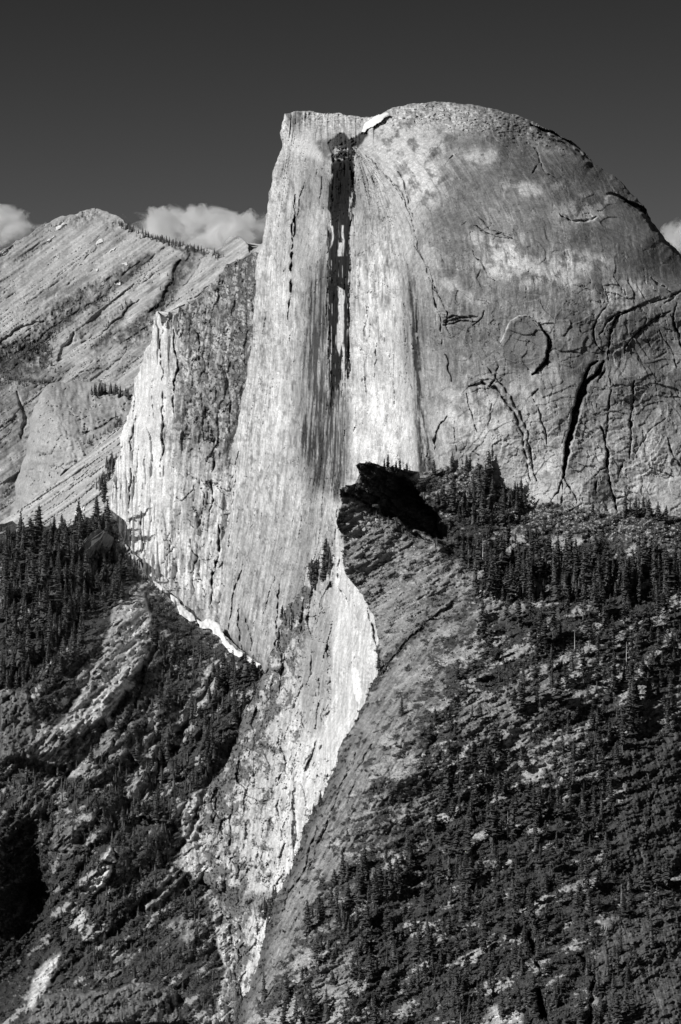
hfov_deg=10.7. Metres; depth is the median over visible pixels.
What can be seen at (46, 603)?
conifer
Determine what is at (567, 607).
pine tree
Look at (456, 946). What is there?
pine tree
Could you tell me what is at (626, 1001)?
conifer
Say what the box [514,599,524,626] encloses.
pine tree
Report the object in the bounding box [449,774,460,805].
pine tree
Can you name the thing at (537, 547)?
conifer
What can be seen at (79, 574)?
conifer
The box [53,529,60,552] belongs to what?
conifer
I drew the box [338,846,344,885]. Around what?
conifer
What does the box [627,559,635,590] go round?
conifer
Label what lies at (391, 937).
pine tree
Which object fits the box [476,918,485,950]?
pine tree
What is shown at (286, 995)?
conifer
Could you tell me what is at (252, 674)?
conifer
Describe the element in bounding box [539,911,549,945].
pine tree
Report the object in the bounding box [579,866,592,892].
pine tree
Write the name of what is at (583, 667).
pine tree
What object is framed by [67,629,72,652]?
conifer
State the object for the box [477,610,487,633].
pine tree
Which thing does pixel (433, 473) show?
conifer
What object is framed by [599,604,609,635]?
pine tree
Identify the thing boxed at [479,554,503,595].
conifer
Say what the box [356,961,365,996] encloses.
pine tree
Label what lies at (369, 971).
conifer
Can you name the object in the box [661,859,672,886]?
conifer
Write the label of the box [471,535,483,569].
conifer
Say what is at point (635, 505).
conifer
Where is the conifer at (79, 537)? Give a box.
[76,519,82,548]
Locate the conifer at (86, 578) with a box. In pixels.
[84,568,89,590]
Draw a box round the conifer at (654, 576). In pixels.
[649,552,659,588]
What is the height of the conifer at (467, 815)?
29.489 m
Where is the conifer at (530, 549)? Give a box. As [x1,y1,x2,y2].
[528,535,534,569]
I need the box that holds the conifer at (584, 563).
[578,544,593,586]
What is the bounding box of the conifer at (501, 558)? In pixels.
[496,534,509,570]
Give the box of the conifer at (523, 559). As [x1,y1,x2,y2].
[519,553,527,592]
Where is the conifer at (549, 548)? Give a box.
[544,531,552,560]
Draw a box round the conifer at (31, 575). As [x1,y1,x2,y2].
[26,552,44,592]
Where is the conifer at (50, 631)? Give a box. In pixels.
[43,608,54,643]
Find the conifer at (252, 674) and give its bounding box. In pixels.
[247,655,256,683]
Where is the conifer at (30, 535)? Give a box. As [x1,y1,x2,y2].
[20,516,37,549]
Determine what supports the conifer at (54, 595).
on the slope
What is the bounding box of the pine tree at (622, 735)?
[618,718,626,751]
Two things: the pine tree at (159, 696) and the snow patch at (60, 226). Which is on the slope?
the pine tree at (159, 696)
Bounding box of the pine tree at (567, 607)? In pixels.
[564,590,570,619]
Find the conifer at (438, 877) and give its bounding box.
[431,851,444,883]
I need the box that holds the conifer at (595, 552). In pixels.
[588,535,601,564]
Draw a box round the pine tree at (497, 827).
[493,807,503,842]
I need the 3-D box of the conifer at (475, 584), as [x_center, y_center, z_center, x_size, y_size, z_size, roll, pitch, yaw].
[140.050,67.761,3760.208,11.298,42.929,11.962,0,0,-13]
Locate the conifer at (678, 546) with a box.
[674,533,680,567]
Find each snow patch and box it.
[56,222,65,229]
[153,581,166,591]
[170,595,195,621]
[197,619,242,656]
[247,657,261,666]
[360,112,388,132]
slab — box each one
[0,427,140,562]
[79,529,113,557]
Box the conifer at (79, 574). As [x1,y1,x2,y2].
[77,558,82,584]
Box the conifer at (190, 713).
[187,690,194,720]
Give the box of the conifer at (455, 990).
[451,964,459,996]
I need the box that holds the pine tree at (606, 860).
[602,845,609,867]
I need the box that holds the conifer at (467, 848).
[462,817,473,859]
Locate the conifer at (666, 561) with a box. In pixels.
[659,550,679,588]
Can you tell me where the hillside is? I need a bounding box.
[235,462,680,1023]
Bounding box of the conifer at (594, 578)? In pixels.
[590,569,597,600]
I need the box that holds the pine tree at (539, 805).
[535,786,544,813]
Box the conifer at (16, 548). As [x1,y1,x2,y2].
[12,531,20,561]
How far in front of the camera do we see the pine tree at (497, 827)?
3378.36 m
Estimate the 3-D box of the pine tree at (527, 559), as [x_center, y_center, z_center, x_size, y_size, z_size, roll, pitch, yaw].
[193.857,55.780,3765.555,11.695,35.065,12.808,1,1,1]
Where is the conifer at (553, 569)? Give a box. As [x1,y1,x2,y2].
[551,546,557,580]
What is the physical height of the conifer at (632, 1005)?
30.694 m
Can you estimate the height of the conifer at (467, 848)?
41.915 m
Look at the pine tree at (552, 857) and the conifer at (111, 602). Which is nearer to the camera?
the pine tree at (552, 857)
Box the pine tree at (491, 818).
[483,805,503,847]
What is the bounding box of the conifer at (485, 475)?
[481,464,490,490]
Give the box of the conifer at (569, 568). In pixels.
[563,551,573,583]
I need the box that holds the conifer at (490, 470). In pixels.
[486,450,494,482]
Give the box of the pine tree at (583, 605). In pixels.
[577,583,588,620]
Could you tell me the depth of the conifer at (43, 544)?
4708.66 m
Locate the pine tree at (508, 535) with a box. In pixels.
[503,517,511,554]
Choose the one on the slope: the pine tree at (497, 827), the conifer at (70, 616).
the conifer at (70, 616)
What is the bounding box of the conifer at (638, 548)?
[634,531,641,560]
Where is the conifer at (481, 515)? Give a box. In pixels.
[478,490,488,524]
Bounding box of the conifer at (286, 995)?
[282,972,291,1003]
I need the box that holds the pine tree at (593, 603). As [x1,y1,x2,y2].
[589,581,598,611]
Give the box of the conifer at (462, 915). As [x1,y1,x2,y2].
[458,892,467,922]
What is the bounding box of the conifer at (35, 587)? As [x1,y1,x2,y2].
[30,577,39,605]
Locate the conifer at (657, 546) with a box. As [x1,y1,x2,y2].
[655,540,662,563]
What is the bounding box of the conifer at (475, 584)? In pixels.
[471,559,480,595]
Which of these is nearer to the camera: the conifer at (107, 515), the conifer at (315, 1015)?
the conifer at (315, 1015)
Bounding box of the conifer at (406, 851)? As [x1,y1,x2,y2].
[403,827,412,860]
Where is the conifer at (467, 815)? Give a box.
[466,805,472,830]
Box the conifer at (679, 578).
[675,563,680,595]
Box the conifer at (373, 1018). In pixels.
[369,996,379,1023]
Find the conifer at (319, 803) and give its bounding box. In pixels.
[317,790,321,805]
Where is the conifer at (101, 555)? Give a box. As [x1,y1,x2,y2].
[98,543,106,565]
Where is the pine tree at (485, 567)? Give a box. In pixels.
[482,549,490,585]
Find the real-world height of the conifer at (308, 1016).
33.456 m
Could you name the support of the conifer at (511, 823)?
on the hillside
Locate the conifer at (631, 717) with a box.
[623,693,635,727]
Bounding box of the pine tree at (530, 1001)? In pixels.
[523,982,534,1010]
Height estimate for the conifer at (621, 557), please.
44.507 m
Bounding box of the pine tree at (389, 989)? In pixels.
[383,974,394,997]
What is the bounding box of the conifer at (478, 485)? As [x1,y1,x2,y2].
[475,466,485,500]
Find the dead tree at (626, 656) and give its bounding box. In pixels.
[626,642,627,671]
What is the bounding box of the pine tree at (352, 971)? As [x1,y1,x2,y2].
[348,958,357,983]
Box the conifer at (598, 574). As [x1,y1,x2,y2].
[594,554,602,591]
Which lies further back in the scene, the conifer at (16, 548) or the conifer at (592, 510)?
the conifer at (16, 548)
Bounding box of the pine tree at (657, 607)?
[653,593,662,624]
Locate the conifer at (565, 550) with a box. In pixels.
[560,537,571,570]
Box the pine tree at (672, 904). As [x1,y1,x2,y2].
[666,889,676,919]
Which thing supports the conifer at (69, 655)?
on the slope
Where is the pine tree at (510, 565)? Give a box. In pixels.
[507,560,513,580]
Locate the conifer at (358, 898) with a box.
[353,874,364,906]
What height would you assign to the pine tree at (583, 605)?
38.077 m
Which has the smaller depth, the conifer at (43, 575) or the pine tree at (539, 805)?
the pine tree at (539, 805)
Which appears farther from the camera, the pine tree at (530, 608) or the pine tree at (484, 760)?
the pine tree at (530, 608)
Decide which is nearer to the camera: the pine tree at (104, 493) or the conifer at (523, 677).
the conifer at (523, 677)
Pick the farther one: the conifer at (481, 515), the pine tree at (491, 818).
the conifer at (481, 515)
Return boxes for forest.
[0,215,680,1023]
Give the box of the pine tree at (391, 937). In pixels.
[387,922,394,949]
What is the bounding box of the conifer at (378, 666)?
[376,652,380,671]
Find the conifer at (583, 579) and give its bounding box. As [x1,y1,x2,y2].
[580,569,586,599]
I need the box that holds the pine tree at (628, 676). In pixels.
[624,660,635,692]
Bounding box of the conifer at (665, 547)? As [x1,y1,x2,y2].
[661,543,671,573]
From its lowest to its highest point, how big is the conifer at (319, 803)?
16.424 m
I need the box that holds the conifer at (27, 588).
[24,572,29,600]
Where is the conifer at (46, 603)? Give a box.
[43,590,48,622]
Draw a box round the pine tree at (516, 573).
[514,562,519,584]
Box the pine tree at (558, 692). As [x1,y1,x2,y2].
[551,674,566,707]
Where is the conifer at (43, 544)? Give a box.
[34,528,50,569]
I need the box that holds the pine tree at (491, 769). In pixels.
[487,748,495,772]
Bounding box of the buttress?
[10,381,132,514]
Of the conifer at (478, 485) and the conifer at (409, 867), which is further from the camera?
the conifer at (478, 485)
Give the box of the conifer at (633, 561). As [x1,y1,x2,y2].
[631,551,635,577]
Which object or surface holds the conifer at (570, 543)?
on the hillside
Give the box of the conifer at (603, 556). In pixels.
[602,550,609,579]
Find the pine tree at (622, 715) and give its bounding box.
[615,706,631,733]
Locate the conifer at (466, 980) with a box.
[462,955,471,990]
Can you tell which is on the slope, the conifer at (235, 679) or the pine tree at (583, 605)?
the conifer at (235, 679)
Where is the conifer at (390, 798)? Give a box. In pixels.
[388,786,392,803]
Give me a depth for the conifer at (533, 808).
3382.84 m
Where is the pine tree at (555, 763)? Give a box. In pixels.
[551,751,558,778]
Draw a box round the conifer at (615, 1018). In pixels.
[607,993,626,1023]
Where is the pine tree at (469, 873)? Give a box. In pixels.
[463,856,475,892]
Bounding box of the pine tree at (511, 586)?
[504,567,517,601]
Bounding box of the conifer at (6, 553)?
[0,542,13,572]
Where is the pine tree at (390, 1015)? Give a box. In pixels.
[384,1003,394,1023]
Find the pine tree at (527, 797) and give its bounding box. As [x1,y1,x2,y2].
[521,782,536,826]
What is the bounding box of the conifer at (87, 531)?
[83,518,90,538]
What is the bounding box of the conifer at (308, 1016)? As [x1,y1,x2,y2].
[303,993,313,1023]
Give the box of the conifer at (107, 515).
[103,500,113,533]
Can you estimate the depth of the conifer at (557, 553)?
3795.16 m
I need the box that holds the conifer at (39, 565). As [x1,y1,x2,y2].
[36,554,41,578]
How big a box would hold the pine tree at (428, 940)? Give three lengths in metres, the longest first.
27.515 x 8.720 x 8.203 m
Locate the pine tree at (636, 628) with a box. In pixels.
[630,609,639,641]
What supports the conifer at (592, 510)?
on the hillside
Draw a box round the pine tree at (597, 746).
[592,733,605,759]
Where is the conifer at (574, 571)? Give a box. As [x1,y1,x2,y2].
[570,561,578,594]
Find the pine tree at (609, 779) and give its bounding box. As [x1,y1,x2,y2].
[605,771,613,793]
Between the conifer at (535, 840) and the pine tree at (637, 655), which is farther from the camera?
the pine tree at (637, 655)
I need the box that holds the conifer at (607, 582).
[602,561,612,593]
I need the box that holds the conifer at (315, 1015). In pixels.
[312,995,321,1022]
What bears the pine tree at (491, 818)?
on the hillside
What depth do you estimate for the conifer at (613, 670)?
3594.56 m
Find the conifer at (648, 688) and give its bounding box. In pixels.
[644,672,653,698]
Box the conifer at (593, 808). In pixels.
[588,787,597,815]
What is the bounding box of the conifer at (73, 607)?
[71,594,78,625]
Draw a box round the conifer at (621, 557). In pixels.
[617,540,624,577]
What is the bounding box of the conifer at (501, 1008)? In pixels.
[498,987,506,1017]
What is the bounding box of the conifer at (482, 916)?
[479,904,486,930]
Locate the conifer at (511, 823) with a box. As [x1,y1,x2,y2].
[505,797,518,836]
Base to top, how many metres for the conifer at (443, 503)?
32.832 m
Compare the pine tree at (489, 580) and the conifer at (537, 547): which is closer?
the pine tree at (489, 580)
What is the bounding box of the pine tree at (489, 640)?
[484,630,493,664]
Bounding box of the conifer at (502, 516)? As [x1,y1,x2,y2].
[497,489,505,525]
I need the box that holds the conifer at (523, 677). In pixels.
[519,664,526,694]
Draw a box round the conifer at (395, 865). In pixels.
[392,856,402,882]
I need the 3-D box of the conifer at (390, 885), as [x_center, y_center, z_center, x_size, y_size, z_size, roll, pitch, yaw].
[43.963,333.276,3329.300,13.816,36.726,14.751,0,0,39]
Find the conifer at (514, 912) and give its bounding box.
[509,889,518,918]
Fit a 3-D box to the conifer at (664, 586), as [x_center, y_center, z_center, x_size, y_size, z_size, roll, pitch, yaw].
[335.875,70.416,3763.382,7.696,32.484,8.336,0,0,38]
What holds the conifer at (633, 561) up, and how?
on the hillside
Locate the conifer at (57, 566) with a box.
[55,557,62,587]
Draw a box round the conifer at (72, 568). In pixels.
[68,555,78,589]
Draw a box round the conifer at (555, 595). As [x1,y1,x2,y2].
[548,573,563,603]
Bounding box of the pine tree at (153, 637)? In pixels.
[149,626,158,653]
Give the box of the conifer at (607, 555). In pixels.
[602,541,615,579]
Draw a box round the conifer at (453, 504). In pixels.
[444,477,457,513]
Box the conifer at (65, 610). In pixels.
[60,601,71,631]
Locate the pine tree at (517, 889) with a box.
[511,878,523,910]
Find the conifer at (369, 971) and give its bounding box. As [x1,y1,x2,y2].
[362,947,373,981]
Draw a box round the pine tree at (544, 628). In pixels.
[539,618,549,640]
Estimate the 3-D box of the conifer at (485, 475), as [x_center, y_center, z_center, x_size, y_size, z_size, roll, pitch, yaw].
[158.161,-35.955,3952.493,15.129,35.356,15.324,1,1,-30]
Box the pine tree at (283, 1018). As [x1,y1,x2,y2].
[279,1007,286,1023]
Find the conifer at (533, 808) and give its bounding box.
[527,791,538,828]
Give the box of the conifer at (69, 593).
[67,585,72,606]
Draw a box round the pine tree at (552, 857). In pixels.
[546,841,556,875]
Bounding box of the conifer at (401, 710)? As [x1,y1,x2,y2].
[397,696,403,716]
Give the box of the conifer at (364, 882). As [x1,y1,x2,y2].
[356,855,368,892]
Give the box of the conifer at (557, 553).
[548,540,561,565]
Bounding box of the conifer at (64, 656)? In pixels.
[57,636,68,671]
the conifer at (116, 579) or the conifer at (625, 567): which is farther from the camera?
the conifer at (116, 579)
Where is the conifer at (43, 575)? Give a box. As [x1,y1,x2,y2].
[39,548,49,588]
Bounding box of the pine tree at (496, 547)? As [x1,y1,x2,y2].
[492,537,499,559]
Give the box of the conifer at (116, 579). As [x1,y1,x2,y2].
[108,567,120,597]
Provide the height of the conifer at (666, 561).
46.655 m
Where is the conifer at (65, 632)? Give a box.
[60,614,68,645]
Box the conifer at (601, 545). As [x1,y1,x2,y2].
[598,533,611,561]
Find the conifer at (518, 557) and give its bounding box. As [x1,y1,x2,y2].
[514,545,521,579]
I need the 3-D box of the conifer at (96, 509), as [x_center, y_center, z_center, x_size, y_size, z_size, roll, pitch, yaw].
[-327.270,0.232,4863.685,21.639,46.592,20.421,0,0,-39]
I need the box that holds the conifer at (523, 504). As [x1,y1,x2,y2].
[520,486,526,513]
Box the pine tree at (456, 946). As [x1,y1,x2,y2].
[452,934,460,961]
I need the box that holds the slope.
[0,509,263,1023]
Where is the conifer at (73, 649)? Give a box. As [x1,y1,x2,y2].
[71,633,79,661]
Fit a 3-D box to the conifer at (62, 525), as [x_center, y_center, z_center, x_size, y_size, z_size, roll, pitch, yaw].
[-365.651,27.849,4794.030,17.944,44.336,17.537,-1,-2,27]
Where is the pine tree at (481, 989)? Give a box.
[479,978,485,1002]
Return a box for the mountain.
[0,208,262,521]
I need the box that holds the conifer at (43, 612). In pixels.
[33,589,48,622]
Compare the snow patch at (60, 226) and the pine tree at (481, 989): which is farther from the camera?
the snow patch at (60, 226)
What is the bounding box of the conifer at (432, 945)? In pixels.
[427,931,436,957]
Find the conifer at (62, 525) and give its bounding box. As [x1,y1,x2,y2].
[58,516,67,546]
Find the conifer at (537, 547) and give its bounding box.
[533,534,542,575]
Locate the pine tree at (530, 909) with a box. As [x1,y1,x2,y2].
[524,898,536,927]
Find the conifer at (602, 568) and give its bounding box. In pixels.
[600,558,605,577]
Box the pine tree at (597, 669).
[590,652,600,689]
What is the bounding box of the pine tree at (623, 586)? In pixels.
[620,568,629,596]
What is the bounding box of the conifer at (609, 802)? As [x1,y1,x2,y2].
[606,782,615,812]
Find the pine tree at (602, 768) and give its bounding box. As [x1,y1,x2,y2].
[596,749,607,789]
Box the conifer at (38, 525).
[32,503,43,537]
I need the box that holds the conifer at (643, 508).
[640,495,646,518]
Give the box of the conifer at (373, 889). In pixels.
[369,870,378,904]
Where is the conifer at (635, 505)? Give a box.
[631,498,639,517]
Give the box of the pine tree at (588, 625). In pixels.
[582,615,594,646]
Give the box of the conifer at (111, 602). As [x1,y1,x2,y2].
[106,574,117,608]
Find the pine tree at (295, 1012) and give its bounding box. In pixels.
[292,996,300,1023]
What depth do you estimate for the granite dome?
4193.84 m
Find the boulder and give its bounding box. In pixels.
[105,718,112,725]
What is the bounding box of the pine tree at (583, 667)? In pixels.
[578,647,587,684]
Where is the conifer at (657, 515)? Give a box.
[655,501,660,520]
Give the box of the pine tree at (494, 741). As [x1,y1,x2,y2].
[487,719,499,758]
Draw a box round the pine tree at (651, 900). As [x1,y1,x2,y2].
[646,884,658,912]
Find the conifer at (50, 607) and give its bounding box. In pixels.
[44,600,52,629]
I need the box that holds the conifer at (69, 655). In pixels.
[66,638,72,665]
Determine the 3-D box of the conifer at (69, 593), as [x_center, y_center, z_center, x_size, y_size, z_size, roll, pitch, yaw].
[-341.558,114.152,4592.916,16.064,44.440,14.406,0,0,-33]
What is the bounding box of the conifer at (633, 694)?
[627,676,642,713]
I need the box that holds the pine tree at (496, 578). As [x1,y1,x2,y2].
[492,565,501,598]
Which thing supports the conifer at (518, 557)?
on the hillside
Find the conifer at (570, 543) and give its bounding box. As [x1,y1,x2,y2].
[567,528,574,562]
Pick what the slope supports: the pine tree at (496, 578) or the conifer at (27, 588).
the conifer at (27, 588)
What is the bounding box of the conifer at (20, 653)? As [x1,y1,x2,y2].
[14,633,26,671]
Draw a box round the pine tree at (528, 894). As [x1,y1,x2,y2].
[525,886,534,907]
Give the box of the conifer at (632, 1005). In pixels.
[627,983,637,1018]
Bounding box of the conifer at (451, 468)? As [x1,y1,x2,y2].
[448,451,454,473]
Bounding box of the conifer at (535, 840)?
[531,814,539,852]
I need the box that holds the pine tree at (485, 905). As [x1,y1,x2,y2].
[483,898,488,918]
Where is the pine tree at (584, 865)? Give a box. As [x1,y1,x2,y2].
[577,848,591,891]
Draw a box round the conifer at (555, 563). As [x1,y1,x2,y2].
[549,549,557,579]
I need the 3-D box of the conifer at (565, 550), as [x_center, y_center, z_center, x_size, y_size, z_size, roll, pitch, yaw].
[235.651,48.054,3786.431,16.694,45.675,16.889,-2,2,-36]
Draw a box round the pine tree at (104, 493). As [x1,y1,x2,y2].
[100,473,108,503]
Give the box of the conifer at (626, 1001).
[622,976,630,1009]
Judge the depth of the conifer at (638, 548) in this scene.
3800.42 m
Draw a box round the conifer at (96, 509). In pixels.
[89,496,101,526]
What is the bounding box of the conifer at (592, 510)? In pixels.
[590,501,594,515]
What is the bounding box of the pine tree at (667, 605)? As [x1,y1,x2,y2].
[660,587,673,620]
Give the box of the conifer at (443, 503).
[437,485,448,512]
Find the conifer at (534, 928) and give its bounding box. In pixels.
[531,908,536,942]
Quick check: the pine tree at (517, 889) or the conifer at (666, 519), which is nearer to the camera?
the pine tree at (517, 889)
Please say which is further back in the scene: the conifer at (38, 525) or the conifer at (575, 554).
the conifer at (38, 525)
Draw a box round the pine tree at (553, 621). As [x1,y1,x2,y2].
[547,601,556,637]
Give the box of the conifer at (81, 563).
[77,557,83,583]
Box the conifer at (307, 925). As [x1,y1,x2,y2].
[302,899,313,936]
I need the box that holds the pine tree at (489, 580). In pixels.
[484,567,497,601]
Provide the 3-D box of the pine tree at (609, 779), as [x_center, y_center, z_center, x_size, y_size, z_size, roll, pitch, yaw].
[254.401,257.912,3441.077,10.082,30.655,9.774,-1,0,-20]
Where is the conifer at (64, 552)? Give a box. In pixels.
[55,526,73,565]
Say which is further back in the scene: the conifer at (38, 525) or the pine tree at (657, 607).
the conifer at (38, 525)
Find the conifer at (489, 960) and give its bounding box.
[484,944,492,975]
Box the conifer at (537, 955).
[532,935,542,964]
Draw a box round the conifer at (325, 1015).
[320,988,331,1023]
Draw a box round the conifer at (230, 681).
[227,659,236,688]
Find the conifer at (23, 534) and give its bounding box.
[20,522,26,548]
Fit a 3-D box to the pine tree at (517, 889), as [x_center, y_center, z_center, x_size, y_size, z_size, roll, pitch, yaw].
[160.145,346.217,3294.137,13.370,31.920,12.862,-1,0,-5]
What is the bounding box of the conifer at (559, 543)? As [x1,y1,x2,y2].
[555,535,563,557]
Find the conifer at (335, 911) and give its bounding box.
[330,886,339,916]
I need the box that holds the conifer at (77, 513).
[72,499,85,532]
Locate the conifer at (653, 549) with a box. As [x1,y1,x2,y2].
[647,541,656,569]
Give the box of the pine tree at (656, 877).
[651,859,662,889]
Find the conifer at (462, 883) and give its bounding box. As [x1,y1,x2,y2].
[457,858,468,893]
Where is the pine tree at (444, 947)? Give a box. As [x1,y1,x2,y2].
[440,931,448,954]
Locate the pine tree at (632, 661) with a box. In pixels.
[625,652,640,677]
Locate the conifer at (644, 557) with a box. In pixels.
[635,534,650,572]
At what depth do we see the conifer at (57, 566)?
4643.68 m
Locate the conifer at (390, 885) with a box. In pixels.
[383,859,395,896]
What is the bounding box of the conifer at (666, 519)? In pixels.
[661,506,669,523]
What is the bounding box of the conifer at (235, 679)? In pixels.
[231,663,237,690]
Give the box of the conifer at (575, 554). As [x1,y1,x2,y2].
[573,539,580,568]
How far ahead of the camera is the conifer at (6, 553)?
4693.02 m
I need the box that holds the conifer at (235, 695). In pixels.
[234,683,238,707]
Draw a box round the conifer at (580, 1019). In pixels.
[576,992,584,1023]
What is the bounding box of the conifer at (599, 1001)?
[597,994,604,1023]
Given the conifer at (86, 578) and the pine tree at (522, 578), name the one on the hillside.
the pine tree at (522, 578)
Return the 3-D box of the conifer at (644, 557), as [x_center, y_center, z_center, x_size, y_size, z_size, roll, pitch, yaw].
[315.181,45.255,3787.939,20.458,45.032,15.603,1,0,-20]
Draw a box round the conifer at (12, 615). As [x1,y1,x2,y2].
[5,602,15,636]
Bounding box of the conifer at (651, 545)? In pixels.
[648,539,652,556]
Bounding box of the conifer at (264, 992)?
[261,974,267,1002]
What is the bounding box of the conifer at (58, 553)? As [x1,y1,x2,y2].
[54,543,60,568]
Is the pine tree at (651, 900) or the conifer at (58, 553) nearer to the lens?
the pine tree at (651, 900)
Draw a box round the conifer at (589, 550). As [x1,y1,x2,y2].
[587,540,592,563]
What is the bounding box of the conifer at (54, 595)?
[47,568,65,611]
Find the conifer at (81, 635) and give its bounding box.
[76,618,84,645]
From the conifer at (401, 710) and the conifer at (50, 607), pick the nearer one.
the conifer at (401, 710)
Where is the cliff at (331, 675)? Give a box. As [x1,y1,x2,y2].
[196,522,378,998]
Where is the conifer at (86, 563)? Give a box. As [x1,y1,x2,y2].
[82,548,92,579]
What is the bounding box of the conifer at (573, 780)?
[569,759,577,789]
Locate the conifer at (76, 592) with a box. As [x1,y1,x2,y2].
[74,586,79,609]
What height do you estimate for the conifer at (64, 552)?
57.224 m
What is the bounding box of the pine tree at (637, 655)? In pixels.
[634,647,642,677]
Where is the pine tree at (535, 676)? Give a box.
[530,661,540,698]
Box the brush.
[0,254,680,1023]
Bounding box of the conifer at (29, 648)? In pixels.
[23,623,34,661]
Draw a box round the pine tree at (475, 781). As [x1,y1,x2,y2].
[470,769,478,792]
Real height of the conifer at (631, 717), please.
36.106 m
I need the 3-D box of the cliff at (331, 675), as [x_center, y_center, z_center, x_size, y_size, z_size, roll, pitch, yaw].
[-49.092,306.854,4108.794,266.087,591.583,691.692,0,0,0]
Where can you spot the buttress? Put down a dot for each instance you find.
(67, 419)
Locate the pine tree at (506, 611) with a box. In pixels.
[503,595,510,624]
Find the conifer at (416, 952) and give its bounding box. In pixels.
[410,926,421,959]
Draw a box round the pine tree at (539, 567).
[533,550,546,582]
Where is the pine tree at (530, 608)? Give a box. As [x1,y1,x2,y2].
[527,589,534,622]
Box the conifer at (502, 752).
[499,731,505,763]
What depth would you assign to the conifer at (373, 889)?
3324.96 m
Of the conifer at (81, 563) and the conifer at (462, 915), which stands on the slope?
the conifer at (81, 563)
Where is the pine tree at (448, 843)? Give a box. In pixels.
[440,826,453,862]
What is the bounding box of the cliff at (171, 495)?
[110,252,257,646]
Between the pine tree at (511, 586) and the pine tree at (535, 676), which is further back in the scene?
the pine tree at (511, 586)
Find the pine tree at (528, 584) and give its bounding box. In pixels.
[525,571,535,595]
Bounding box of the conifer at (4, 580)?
[0,564,8,588]
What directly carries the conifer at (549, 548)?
on the hillside
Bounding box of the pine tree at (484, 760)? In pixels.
[479,745,489,771]
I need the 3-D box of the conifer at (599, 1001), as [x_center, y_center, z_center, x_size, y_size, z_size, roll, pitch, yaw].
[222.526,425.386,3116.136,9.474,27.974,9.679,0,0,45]
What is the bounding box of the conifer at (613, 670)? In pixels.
[610,649,619,687]
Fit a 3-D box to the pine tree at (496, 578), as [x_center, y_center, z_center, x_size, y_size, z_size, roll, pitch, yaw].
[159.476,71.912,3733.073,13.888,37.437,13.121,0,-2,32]
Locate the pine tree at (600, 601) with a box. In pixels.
[595,586,606,620]
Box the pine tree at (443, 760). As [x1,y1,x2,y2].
[441,751,447,772]
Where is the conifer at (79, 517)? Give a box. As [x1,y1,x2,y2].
[73,511,84,545]
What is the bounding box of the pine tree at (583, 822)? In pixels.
[576,803,588,838]
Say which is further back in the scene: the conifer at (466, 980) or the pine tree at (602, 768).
the pine tree at (602, 768)
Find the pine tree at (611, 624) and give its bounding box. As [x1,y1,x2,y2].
[608,614,615,640]
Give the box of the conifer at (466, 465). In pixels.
[463,454,468,474]
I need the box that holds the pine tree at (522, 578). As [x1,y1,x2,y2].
[519,561,527,598]
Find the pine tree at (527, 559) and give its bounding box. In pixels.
[524,551,532,574]
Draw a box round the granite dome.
[219,101,680,671]
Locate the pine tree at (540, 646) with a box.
[533,632,543,653]
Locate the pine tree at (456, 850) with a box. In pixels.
[451,827,461,864]
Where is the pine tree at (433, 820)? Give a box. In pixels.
[429,804,438,838]
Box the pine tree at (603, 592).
[602,585,606,613]
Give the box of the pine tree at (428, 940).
[425,933,431,961]
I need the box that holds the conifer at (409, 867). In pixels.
[405,848,412,878]
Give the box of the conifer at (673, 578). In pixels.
[671,557,677,589]
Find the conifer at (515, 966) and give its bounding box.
[511,940,518,972]
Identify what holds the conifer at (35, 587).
on the slope
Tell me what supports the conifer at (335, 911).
on the hillside
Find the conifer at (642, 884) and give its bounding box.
[637,863,650,891]
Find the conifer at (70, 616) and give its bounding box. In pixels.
[67,609,76,637]
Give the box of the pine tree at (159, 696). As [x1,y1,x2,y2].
[157,684,164,711]
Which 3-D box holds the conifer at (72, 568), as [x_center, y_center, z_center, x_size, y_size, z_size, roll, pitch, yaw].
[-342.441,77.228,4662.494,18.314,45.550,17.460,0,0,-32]
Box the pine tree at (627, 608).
[624,596,632,618]
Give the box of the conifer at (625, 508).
[622,491,628,514]
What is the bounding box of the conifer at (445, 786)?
[438,760,454,800]
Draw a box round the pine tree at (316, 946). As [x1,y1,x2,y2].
[310,937,323,967]
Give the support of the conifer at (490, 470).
on the hillside
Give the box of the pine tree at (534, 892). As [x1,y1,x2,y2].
[526,876,538,906]
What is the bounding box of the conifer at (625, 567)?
[622,553,630,585]
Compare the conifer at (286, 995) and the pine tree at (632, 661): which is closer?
the conifer at (286, 995)
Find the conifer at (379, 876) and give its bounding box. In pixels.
[368,861,385,897]
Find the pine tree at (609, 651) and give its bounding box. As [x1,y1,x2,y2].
[603,634,616,664]
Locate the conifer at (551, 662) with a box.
[545,643,554,672]
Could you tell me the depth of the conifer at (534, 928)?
3262.39 m
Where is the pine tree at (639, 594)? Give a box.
[636,578,641,599]
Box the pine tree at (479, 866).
[475,855,483,885]
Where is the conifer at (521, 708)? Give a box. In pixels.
[512,682,528,718]
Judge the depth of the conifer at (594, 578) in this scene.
3734.86 m
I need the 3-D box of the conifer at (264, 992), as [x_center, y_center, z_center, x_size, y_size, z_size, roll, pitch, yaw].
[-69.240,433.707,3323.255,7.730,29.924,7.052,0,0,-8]
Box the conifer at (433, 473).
[430,460,437,476]
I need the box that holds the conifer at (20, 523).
[14,512,22,546]
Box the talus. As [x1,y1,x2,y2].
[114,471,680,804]
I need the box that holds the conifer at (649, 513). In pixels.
[645,498,655,518]
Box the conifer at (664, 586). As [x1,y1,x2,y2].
[662,564,668,595]
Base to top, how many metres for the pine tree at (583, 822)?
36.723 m
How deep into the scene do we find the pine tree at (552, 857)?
3329.32 m
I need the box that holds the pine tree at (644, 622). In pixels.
[639,605,651,633]
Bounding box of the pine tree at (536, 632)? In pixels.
[529,619,542,652]

